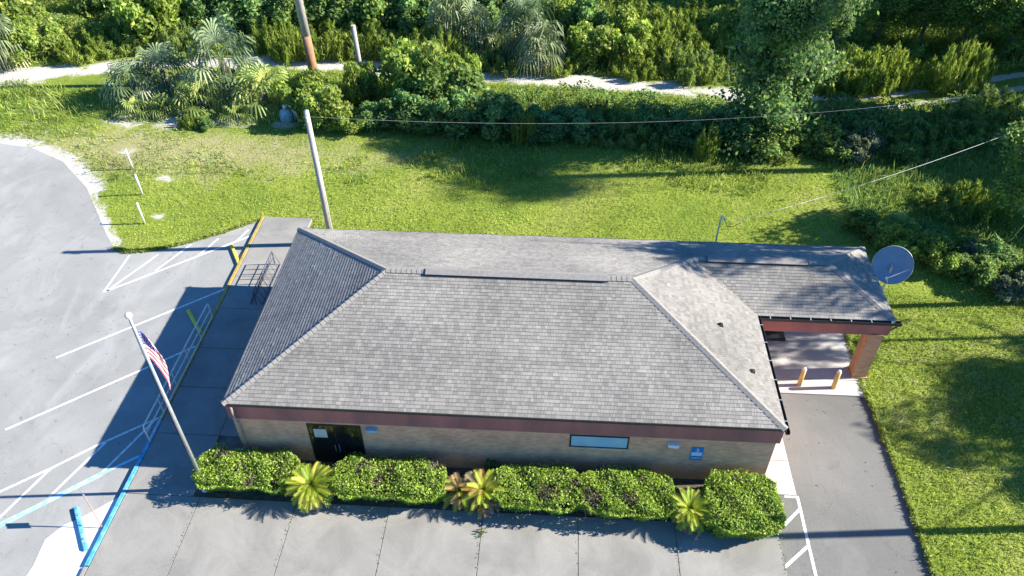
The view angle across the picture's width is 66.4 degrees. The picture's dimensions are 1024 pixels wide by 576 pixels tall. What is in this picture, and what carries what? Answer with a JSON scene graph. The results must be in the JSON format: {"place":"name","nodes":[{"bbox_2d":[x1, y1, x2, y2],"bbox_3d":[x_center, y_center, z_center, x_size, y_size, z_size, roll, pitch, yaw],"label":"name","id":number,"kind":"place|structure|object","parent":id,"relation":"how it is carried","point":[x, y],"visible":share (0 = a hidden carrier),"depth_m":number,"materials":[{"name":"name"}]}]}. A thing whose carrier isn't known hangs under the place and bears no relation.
{"place":"outdoors","nodes":[
{"label":"outdoors","id":0,"kind":"place"},
{"bbox_2d":[84,217,786,575],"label":"sidewalk","id":1,"kind":"structure","parent":0,"point":[148,531],"depth_m":27.77,"materials":[{"name":"concrete"}]},
{"bbox_2d":[0,0,1023,575],"bbox_3d":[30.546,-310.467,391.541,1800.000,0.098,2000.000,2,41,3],"label":"ground","id":2,"kind":"structure","parent":0,"point":[70,74],"depth_m":43.75,"materials":[{"name":"green plant"}]},
{"bbox_2d":[0,0,45,36],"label":"shrub","id":3,"kind":"object","parent":2,"relation":"on","point":[10,9],"visible":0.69,"depth_m":59.36,"materials":[{"name":"green plant"}]},
{"bbox_2d":[2,19,63,66],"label":"shrub","id":4,"kind":"object","parent":2,"relation":"on","point":[35,42],"visible":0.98,"depth_m":56.07,"materials":[{"name":"green plant"}]},
{"bbox_2d":[27,497,118,575],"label":"kerb ramp","id":5,"kind":"structure","parent":2,"relation":"on","point":[61,553],"depth_m":27.55,"materials":[{"name":"white concrete"}]},
{"bbox_2d":[53,25,107,67],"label":"weed clump","id":6,"kind":"object","parent":2,"relation":"on","point":[65,46],"visible":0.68,"depth_m":56.53,"materials":[{"name":"green plant"}]},
{"bbox_2d":[79,22,144,60],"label":"weed clump","id":7,"kind":"object","parent":2,"relation":"on","point":[97,49],"visible":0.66,"depth_m":57.28,"materials":[{"name":"green plant"}]},
{"bbox_2d":[84,420,161,566],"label":"kerb","id":8,"kind":"structure","parent":2,"relation":"on","point":[113,513],"depth_m":28.81,"materials":[{"name":"blue paint"}]},
{"bbox_2d":[0,144,258,575],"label":"parking lot","id":9,"kind":"structure","parent":2,"relation":"on","point":[64,252],"depth_m":35.59,"materials":[{"name":"grey asphalt"}]},
{"bbox_2d":[0,230,251,517],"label":"parking stripes","id":10,"kind":"object","parent":9,"relation":"on","point":[103,443],"visible":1,"depth_m":32.68,"materials":[{"name":"paint"}]},
{"bbox_2d":[99,57,167,114],"bbox_3d":[-24.784,-12.858,51.718,4.303,4.726,4.516,26,47,26],"label":"fan palm","id":11,"kind":"object","parent":2,"relation":"on","point":[123,70],"visible":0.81,"depth_m":50.75,"materials":[{"name":"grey plant"}]},
{"bbox_2d":[105,22,171,58],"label":"weed clump","id":12,"kind":"object","parent":2,"relation":"on","point":[129,38],"visible":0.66,"depth_m":57.58,"materials":[{"name":"green plant"}]},
{"bbox_2d":[109,0,185,40],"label":"shrub","id":13,"kind":"object","parent":2,"relation":"on","point":[134,15],"visible":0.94,"depth_m":57.50,"materials":[{"name":"green plant"}]},
{"bbox_2d":[129,41,198,107],"bbox_3d":[-23.159,-13.717,52.477,4.662,5.671,4.442,-24,47,-25],"label":"fan palm","id":14,"kind":"object","parent":2,"relation":"on","point":[151,57],"visible":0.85,"depth_m":51.15,"materials":[{"name":"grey plant"}]},
{"bbox_2d":[154,19,206,63],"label":"weed clump","id":15,"kind":"object","parent":2,"relation":"on","point":[177,42],"visible":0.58,"depth_m":57.50,"materials":[{"name":"green plant"}]},
{"bbox_2d":[178,0,224,26],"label":"shrub","id":16,"kind":"object","parent":2,"relation":"on","point":[204,9],"visible":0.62,"depth_m":59.35,"materials":[{"name":"green plant"}]},
{"bbox_2d":[172,74,241,123],"bbox_3d":[-20.005,-11.847,51.332,4.756,4.515,4.797,27,48,28],"label":"fan palm","id":17,"kind":"object","parent":2,"relation":"on","point":[191,93],"visible":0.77,"depth_m":50.38,"materials":[{"name":"green plant"}]},
{"bbox_2d":[181,14,272,110],"bbox_3d":[-19.110,-13.995,52.209,5.552,8.191,5.827,22,46,24],"label":"fan palm","id":18,"kind":"object","parent":2,"relation":"on","point":[215,35],"visible":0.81,"depth_m":50.54,"materials":[{"name":"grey plant"}]},
{"bbox_2d":[210,0,273,35],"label":"shrub","id":19,"kind":"object","parent":2,"relation":"on","point":[242,13],"visible":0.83,"depth_m":58.71,"materials":[{"name":"green plant"}]},
{"bbox_2d":[231,62,297,126],"bbox_3d":[-16.046,-12.124,51.557,5.315,5.719,5.361,23,46,24],"label":"fan palm","id":20,"kind":"object","parent":2,"relation":"on","point":[258,77],"visible":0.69,"depth_m":50.37,"materials":[{"name":"green plant"}]},
{"bbox_2d":[263,18,305,65],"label":"weed clump","id":21,"kind":"object","parent":2,"relation":"on","point":[284,42],"visible":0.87,"depth_m":56.15,"materials":[{"name":"green plant"}]},
{"bbox_2d":[266,0,313,34],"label":"shrub","id":22,"kind":"object","parent":2,"relation":"on","point":[284,10],"visible":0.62,"depth_m":58.21,"materials":[{"name":"green plant"}]},
{"bbox_2d":[270,67,328,110],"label":"shrub","id":23,"kind":"object","parent":2,"relation":"on","point":[283,88],"visible":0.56,"depth_m":49.82,"materials":[{"name":"green plant"}]},
{"bbox_2d":[303,109,332,228],"bbox_3d":[-9.284,-5.050,37.904,0.332,7.852,0.340,-15,43,-16],"label":"utility pole","id":24,"kind":"object","parent":2,"relation":"on","point":[324,203],"visible":0.79,"depth_m":37.33,"materials":[{"name":"grey wood"}]},
{"bbox_2d":[292,80,355,129],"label":"shrub","id":25,"kind":"object","parent":2,"relation":"on","point":[324,102],"visible":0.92,"depth_m":48.38,"materials":[{"name":"green plant"}]},
{"bbox_2d":[298,18,358,62],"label":"weed clump","id":26,"kind":"object","parent":2,"relation":"on","point":[330,39],"visible":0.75,"depth_m":56.42,"materials":[{"name":"green plant"}]},
{"bbox_2d":[306,0,369,33],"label":"shrub","id":27,"kind":"object","parent":2,"relation":"on","point":[339,11],"visible":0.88,"depth_m":57.94,"materials":[{"name":"green plant"}]},
{"bbox_2d":[342,59,379,105],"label":"shrub","id":28,"kind":"object","parent":2,"relation":"on","point":[361,81],"visible":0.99,"depth_m":50.73,"materials":[{"name":"green plant"}]},
{"bbox_2d":[335,18,397,61],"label":"weed clump","id":29,"kind":"object","parent":2,"relation":"on","point":[374,35],"visible":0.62,"depth_m":56.41,"materials":[{"name":"green plant"}]},
{"bbox_2d":[353,100,399,131],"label":"shrub","id":30,"kind":"object","parent":2,"relation":"on","point":[374,117],"visible":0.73,"depth_m":48.62,"materials":[{"name":"green plant"}]},
{"bbox_2d":[376,87,440,134],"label":"shrub","id":31,"kind":"object","parent":2,"relation":"on","point":[409,111],"visible":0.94,"depth_m":48.24,"materials":[{"name":"green plant"}]},
{"bbox_2d":[376,0,441,37],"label":"shrub","id":32,"kind":"object","parent":2,"relation":"on","point":[408,15],"visible":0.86,"depth_m":58.03,"materials":[{"name":"green plant"}]},
{"bbox_2d":[377,36,448,95],"bbox_3d":[-6.172,-14.343,51.096,4.975,4.734,5.221,-21,45,-22],"label":"shrub","id":33,"kind":"object","parent":2,"relation":"on","point":[399,65],"visible":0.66,"depth_m":49.70,"materials":[{"name":"green plant"}]},
{"bbox_2d":[406,20,468,55],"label":"weed clump","id":34,"kind":"object","parent":2,"relation":"on","point":[424,37],"visible":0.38,"depth_m":55.61,"materials":[{"name":"green plant"}]},
{"bbox_2d":[194,460,704,520],"bbox_3d":[-1.120,7.628,29.275,21.280,0.320,1.830,2,41,3],"label":"planting bed","id":35,"kind":"object","parent":2,"relation":"on","point":[695,484],"visible":0.14,"depth_m":28.94,"materials":[{"name":"soil"}]},
{"bbox_2d":[124,312,206,492],"bbox_3d":[-11.442,4.130,26.274,0.340,9.010,0.340,2,41,3],"label":"flagpole","id":36,"kind":"object","parent":35,"relation":"on","point":[128,315],"visible":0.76,"depth_m":25.82,"materials":[{"name":"metal"}]},
{"bbox_2d":[190,442,303,495],"bbox_3d":[-9.786,6.915,29.001,3.965,1.423,2.178,2,41,3],"label":"hedge","id":37,"kind":"object","parent":35,"relation":"on","point":[269,472],"visible":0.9,"depth_m":28.70,"materials":[{"name":"green plant"}]},
{"bbox_2d":[284,462,336,512],"bbox_3d":[-7.253,7.246,28.341,1.988,1.570,1.913,2,41,3],"label":"cycad","id":38,"kind":"object","parent":35,"relation":"on","point":[311,484],"visible":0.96,"depth_m":28.12,"materials":[{"name":"green plant"}]},
{"bbox_2d":[329,451,447,505],"bbox_3d":[-4.470,7.101,28.751,4.425,1.371,2.376,2,41,3],"label":"hedge","id":39,"kind":"object","parent":35,"relation":"on","point":[411,481],"visible":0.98,"depth_m":28.40,"materials":[{"name":"green plant"}]},
{"bbox_2d":[458,468,508,518],"bbox_3d":[-1.039,7.370,28.243,1.826,1.469,1.788,17,44,19],"label":"cycad","id":40,"kind":"object","parent":35,"relation":"on","point":[484,486],"visible":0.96,"depth_m":27.98,"materials":[{"name":"green plant"}]},
{"bbox_2d":[490,461,583,515],"bbox_3d":[0.932,7.404,28.399,3.502,1.356,2.205,2,41,3],"label":"hedge","id":41,"kind":"object","parent":35,"relation":"on","point":[548,489],"visible":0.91,"depth_m":28.10,"materials":[{"name":"green plant"}]},
{"bbox_2d":[577,464,680,522],"bbox_3d":[4.113,7.557,28.180,3.725,1.439,2.319,2,41,3],"label":"hedge","id":42,"kind":"object","parent":35,"relation":"on","point":[631,494],"visible":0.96,"depth_m":27.87,"materials":[{"name":"green plant"}]},
{"bbox_2d":[670,487,711,534],"bbox_3d":[6.307,7.893,27.681,1.681,1.372,1.578,21,45,22],"label":"cycad","id":43,"kind":"object","parent":35,"relation":"on","point":[692,510],"visible":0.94,"depth_m":27.39,"materials":[{"name":"green plant"}]},
{"bbox_2d":[700,468,786,540],"bbox_3d":[8.147,7.826,27.815,2.890,1.429,2.756,2,41,3],"label":"hedge","id":44,"kind":"object","parent":35,"relation":"on","point":[750,508],"visible":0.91,"depth_m":27.41,"materials":[{"name":"green plant"}]},
{"bbox_2d":[408,57,490,103],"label":"shrub","id":45,"kind":"object","parent":2,"relation":"on","point":[432,82],"visible":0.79,"depth_m":49.03,"materials":[{"name":"green plant"}]},
{"bbox_2d":[424,0,475,42],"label":"fan palm","id":46,"kind":"object","parent":2,"relation":"on","point":[439,8],"visible":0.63,"depth_m":55.95,"materials":[{"name":"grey plant"}]},
{"bbox_2d":[422,85,484,140],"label":"shrub","id":47,"kind":"object","parent":2,"relation":"on","point":[458,100],"visible":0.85,"depth_m":47.86,"materials":[{"name":"green plant"}]},
{"bbox_2d":[449,0,499,54],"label":"fan palm","id":48,"kind":"object","parent":2,"relation":"on","point":[471,11],"visible":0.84,"depth_m":55.88,"materials":[{"name":"green plant"}]},
{"bbox_2d":[467,88,526,141],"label":"shrub","id":49,"kind":"object","parent":2,"relation":"on","point":[495,117],"visible":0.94,"depth_m":47.47,"materials":[{"name":"green plant"}]},
{"bbox_2d":[479,41,529,78],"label":"weed clump","id":50,"kind":"object","parent":2,"relation":"on","point":[499,61],"visible":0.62,"depth_m":55.04,"materials":[{"name":"green plant"}]},
{"bbox_2d":[0,0,1023,145],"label":"undergrowth","id":51,"kind":"object","parent":2,"relation":"on","point":[934,42],"visible":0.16,"depth_m":55.48,"materials":[{"name":"green plant"}]},
{"bbox_2d":[0,0,1023,66],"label":"brush","id":52,"kind":"object","parent":2,"relation":"on","point":[72,20],"visible":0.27,"depth_m":57.97,"materials":[{"name":"green plant"}]},
{"bbox_2d":[489,0,564,67],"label":"fan palm","id":53,"kind":"object","parent":2,"relation":"on","point":[526,8],"visible":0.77,"depth_m":55.06,"materials":[{"name":"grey plant"}]},
{"bbox_2d":[509,20,570,79],"bbox_3d":[1.965,-16.354,55.067,4.500,5.331,4.295,1,41,2],"label":"fan palm","id":54,"kind":"object","parent":2,"relation":"on","point":[537,32],"visible":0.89,"depth_m":54.08,"materials":[{"name":"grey plant"}]},
{"bbox_2d":[516,103,565,145],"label":"shrub","id":55,"kind":"object","parent":2,"relation":"on","point":[539,115],"visible":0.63,"depth_m":47.70,"materials":[{"name":"green plant"}]},
{"bbox_2d":[220,216,902,479],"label":"brick building","id":56,"kind":"structure","parent":2,"relation":"on","point":[580,355],"depth_m":29.13,"materials":[{"name":"grey"}]},
{"bbox_2d":[568,434,629,450],"bbox_3d":[3.154,5.585,28.320,2.190,0.720,0.070,2,41,3],"label":"window","id":57,"kind":"structure","parent":56,"relation":"in","point":[576,441],"depth_m":28.31,"materials":[{"name":"blue glass"}]},
{"bbox_2d":[540,104,609,144],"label":"shrub","id":58,"kind":"object","parent":2,"relation":"on","point":[580,129],"visible":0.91,"depth_m":47.75,"materials":[{"name":"green plant"}]},
{"bbox_2d":[556,0,611,38],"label":"shrub","id":59,"kind":"object","parent":2,"relation":"on","point":[588,10],"visible":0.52,"depth_m":57.08,"materials":[{"name":"green plant"}]},
{"bbox_2d":[562,19,623,67],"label":"shrub","id":60,"kind":"object","parent":2,"relation":"on","point":[589,44],"visible":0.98,"depth_m":54.65,"materials":[{"name":"green plant"}]},
{"bbox_2d":[588,107,653,151],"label":"shrub","id":61,"kind":"object","parent":2,"relation":"on","point":[615,116],"visible":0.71,"depth_m":47.79,"materials":[{"name":"green plant"}]},
{"bbox_2d":[596,3,653,63],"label":"shrub","id":62,"kind":"object","parent":2,"relation":"on","point":[623,22],"visible":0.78,"depth_m":55.05,"materials":[{"name":"green plant"}]},
{"bbox_2d":[607,49,660,83],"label":"weed clump","id":63,"kind":"object","parent":2,"relation":"on","point":[644,70],"visible":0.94,"depth_m":54.35,"materials":[{"name":"green plant"}]},
{"bbox_2d":[597,0,682,25],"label":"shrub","id":64,"kind":"object","parent":2,"relation":"on","point":[639,6],"visible":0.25,"depth_m":60.48,"materials":[{"name":"green plant"}]},
{"bbox_2d":[620,103,676,155],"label":"shrub","id":65,"kind":"object","parent":2,"relation":"on","point":[654,137],"visible":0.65,"depth_m":47.66,"materials":[{"name":"green plant"}]},
{"bbox_2d":[636,15,709,69],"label":"weed clump","id":66,"kind":"object","parent":2,"relation":"on","point":[665,45],"visible":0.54,"depth_m":55.51,"materials":[{"name":"green plant"}]},
{"bbox_2d":[653,108,710,149],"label":"shrub","id":67,"kind":"object","parent":2,"relation":"on","point":[681,131],"visible":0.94,"depth_m":47.15,"materials":[{"name":"green plant"}]},
{"bbox_2d":[654,41,725,87],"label":"weed clump","id":68,"kind":"object","parent":2,"relation":"on","point":[687,64],"visible":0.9,"depth_m":53.85,"materials":[{"name":"green plant"}]},
{"bbox_2d":[376,79,1023,140],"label":"brush","id":69,"kind":"object","parent":2,"relation":"on","point":[895,110],"visible":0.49,"depth_m":49.82,"materials":[{"name":"green plant"}]},
{"bbox_2d":[670,7,736,58],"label":"weed clump","id":70,"kind":"object","parent":2,"relation":"on","point":[719,38],"visible":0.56,"depth_m":56.70,"materials":[{"name":"green plant"}]},
{"bbox_2d":[671,0,747,30],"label":"weed clump","id":71,"kind":"object","parent":2,"relation":"on","point":[703,5],"visible":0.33,"depth_m":60.78,"materials":[{"name":"green plant"}]},
{"bbox_2d":[704,105,754,154],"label":"shrub","id":72,"kind":"object","parent":2,"relation":"on","point":[733,144],"visible":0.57,"depth_m":46.44,"materials":[{"name":"green plant"}]},
{"bbox_2d":[733,122,799,163],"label":"shrub","id":73,"kind":"object","parent":2,"relation":"on","point":[772,144],"visible":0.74,"depth_m":45.86,"materials":[{"name":"green plant"}]},
{"bbox_2d":[698,0,852,170],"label":"vine covered tree","id":74,"kind":"object","parent":2,"relation":"on","point":[778,33],"visible":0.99,"depth_m":43.62,"materials":[{"name":"green plant"}]},
{"bbox_2d":[786,118,844,156],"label":"shrub","id":75,"kind":"object","parent":2,"relation":"on","point":[825,133],"visible":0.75,"depth_m":46.37,"materials":[{"name":"green plant"}]},
{"bbox_2d":[783,0,878,123],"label":"vine covered tree","id":76,"kind":"object","parent":2,"relation":"on","point":[802,89],"visible":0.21,"depth_m":46.34,"materials":[{"name":"green plant"}]},
{"bbox_2d":[812,50,867,99],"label":"weed clump","id":77,"kind":"object","parent":2,"relation":"on","point":[830,90],"visible":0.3,"depth_m":52.22,"materials":[{"name":"green plant"}]},
{"bbox_2d":[830,0,885,46],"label":"broadleaf tree","id":78,"kind":"object","parent":2,"relation":"on","point":[862,21],"visible":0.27,"depth_m":54.96,"materials":[{"name":"green plant"}]},
{"bbox_2d":[827,45,895,99],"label":"weed clump","id":79,"kind":"object","parent":2,"relation":"on","point":[864,83],"visible":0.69,"depth_m":51.96,"materials":[{"name":"green plant"}]},
{"bbox_2d":[841,125,887,164],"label":"shrub","id":80,"kind":"object","parent":2,"relation":"on","point":[861,148],"visible":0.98,"depth_m":45.72,"materials":[{"name":"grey plant"}]},
{"bbox_2d":[859,40,913,95],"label":"weed clump","id":81,"kind":"object","parent":2,"relation":"on","point":[898,57],"visible":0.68,"depth_m":52.48,"materials":[{"name":"green plant"}]},
{"bbox_2d":[872,219,921,247],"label":"shrub","id":82,"kind":"object","parent":2,"relation":"on","point":[896,230],"visible":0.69,"depth_m":39.34,"materials":[{"name":"green plant"}]},
{"bbox_2d":[866,0,929,41],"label":"broadleaf tree","id":83,"kind":"object","parent":2,"relation":"on","point":[893,8],"visible":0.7,"depth_m":56.19,"materials":[{"name":"green plant"}]},
{"bbox_2d":[870,110,951,157],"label":"shrub","id":84,"kind":"object","parent":2,"relation":"on","point":[918,137],"visible":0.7,"depth_m":47.33,"materials":[{"name":"green plant"}]},
{"bbox_2d":[888,229,946,265],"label":"shrub","id":85,"kind":"object","parent":2,"relation":"on","point":[908,243],"visible":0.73,"depth_m":38.80,"materials":[{"name":"green plant"}]},
{"bbox_2d":[823,111,1023,270],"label":"undergrowth","id":86,"kind":"object","parent":2,"relation":"on","point":[944,175],"visible":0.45,"depth_m":44.46,"materials":[{"name":"green plant"}]},
{"bbox_2d":[897,0,977,44],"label":"broadleaf tree","id":87,"kind":"object","parent":2,"relation":"on","point":[946,6],"visible":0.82,"depth_m":55.10,"materials":[{"name":"green plant"}]},
{"bbox_2d":[914,232,961,275],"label":"shrub","id":88,"kind":"object","parent":2,"relation":"on","point":[935,255],"visible":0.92,"depth_m":38.34,"materials":[{"name":"green plant"}]},
{"bbox_2d":[912,183,981,222],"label":"weed clump","id":89,"kind":"object","parent":2,"relation":"on","point":[931,196],"visible":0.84,"depth_m":42.49,"materials":[{"name":"green plant"}]},
{"bbox_2d":[918,102,1001,155],"bbox_3d":[27.581,-10.125,48.479,5.860,1.436,5.342,-32,50,-31],"label":"shrub","id":90,"kind":"object","parent":2,"relation":"on","point":[950,126],"visible":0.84,"depth_m":47.94,"materials":[{"name":"green plant"}]},
{"bbox_2d":[922,34,999,96],"bbox_3d":[30.070,-15.034,52.447,5.047,3.919,3.633,-9,42,-10],"label":"weed clump","id":91,"kind":"object","parent":2,"relation":"on","point":[968,66],"visible":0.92,"depth_m":52.09,"materials":[{"name":"green plant"}]},
{"bbox_2d":[932,0,1023,48],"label":"broadleaf tree","id":92,"kind":"object","parent":2,"relation":"on","point":[981,9],"visible":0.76,"depth_m":54.63,"materials":[{"name":"green plant"}]},
{"bbox_2d":[947,178,1014,226],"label":"weed clump","id":93,"kind":"object","parent":2,"relation":"on","point":[991,210],"visible":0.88,"depth_m":41.89,"materials":[{"name":"green plant"}]},
{"bbox_2d":[960,252,1004,290],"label":"shrub","id":94,"kind":"object","parent":2,"relation":"on","point":[984,268],"visible":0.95,"depth_m":37.41,"materials":[{"name":"green plant"}]},
{"bbox_2d":[955,235,1020,270],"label":"shrub","id":95,"kind":"object","parent":2,"relation":"on","point":[994,246],"visible":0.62,"depth_m":38.59,"materials":[{"name":"green plant"}]},
{"bbox_2d":[956,82,1023,126],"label":"shrub","id":96,"kind":"object","parent":2,"relation":"on","point":[994,98],"visible":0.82,"depth_m":49.63,"materials":[{"name":"green plant"}]},
{"bbox_2d":[980,0,1023,57],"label":"broadleaf tree","id":97,"kind":"object","parent":2,"relation":"on","point":[1017,32],"visible":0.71,"depth_m":53.81,"materials":[{"name":"green plant"}]},
{"bbox_2d":[989,116,1023,233],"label":"broadleaf tree","id":98,"kind":"object","parent":2,"relation":"on","point":[1013,183],"visible":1,"depth_m":38.21,"materials":[{"name":"green plant"}]},
{"bbox_2d":[990,266,1023,303],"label":"shrub","id":99,"kind":"object","parent":2,"relation":"on","point":[1008,287],"visible":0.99,"depth_m":36.70,"materials":[{"name":"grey plant"}]},
{"bbox_2d":[0,57,1023,211],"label":"rough grass","id":100,"kind":"structure","parent":0,"point":[523,172],"depth_m":46.74,"materials":[{"name":"green plant"}]},
{"bbox_2d":[763,331,866,495],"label":"side pavement","id":101,"kind":"structure","parent":0,"point":[822,358],"depth_m":33.74,"materials":[{"name":"concrete"}]},
{"bbox_2d":[775,393,931,575],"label":"driveway","id":102,"kind":"structure","parent":0,"point":[855,520],"depth_m":28.97,"materials":[{"name":"concrete"}]},
{"bbox_2d":[843,334,938,575],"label":"edge tufts","id":103,"kind":"object","parent":102,"relation":"on","point":[882,433],"visible":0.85,"depth_m":29.75,"materials":[{"name":"green plant"}]},
{"bbox_2d":[855,293,1023,575],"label":"lawn grass","id":104,"kind":"structure","parent":0,"point":[964,428],"depth_m":31.77,"materials":[{"name":"green plant"}]},
{"bbox_2d":[871,246,913,289],"bbox_3d":[17.225,-0.456,35.924,1.486,3.170,1.223,-11,42,-12],"label":"satellite dish","id":105,"kind":"object","parent":104,"relation":"on","point":[892,264],"visible":0.96,"depth_m":35.51,"materials":[{"name":"metal"}]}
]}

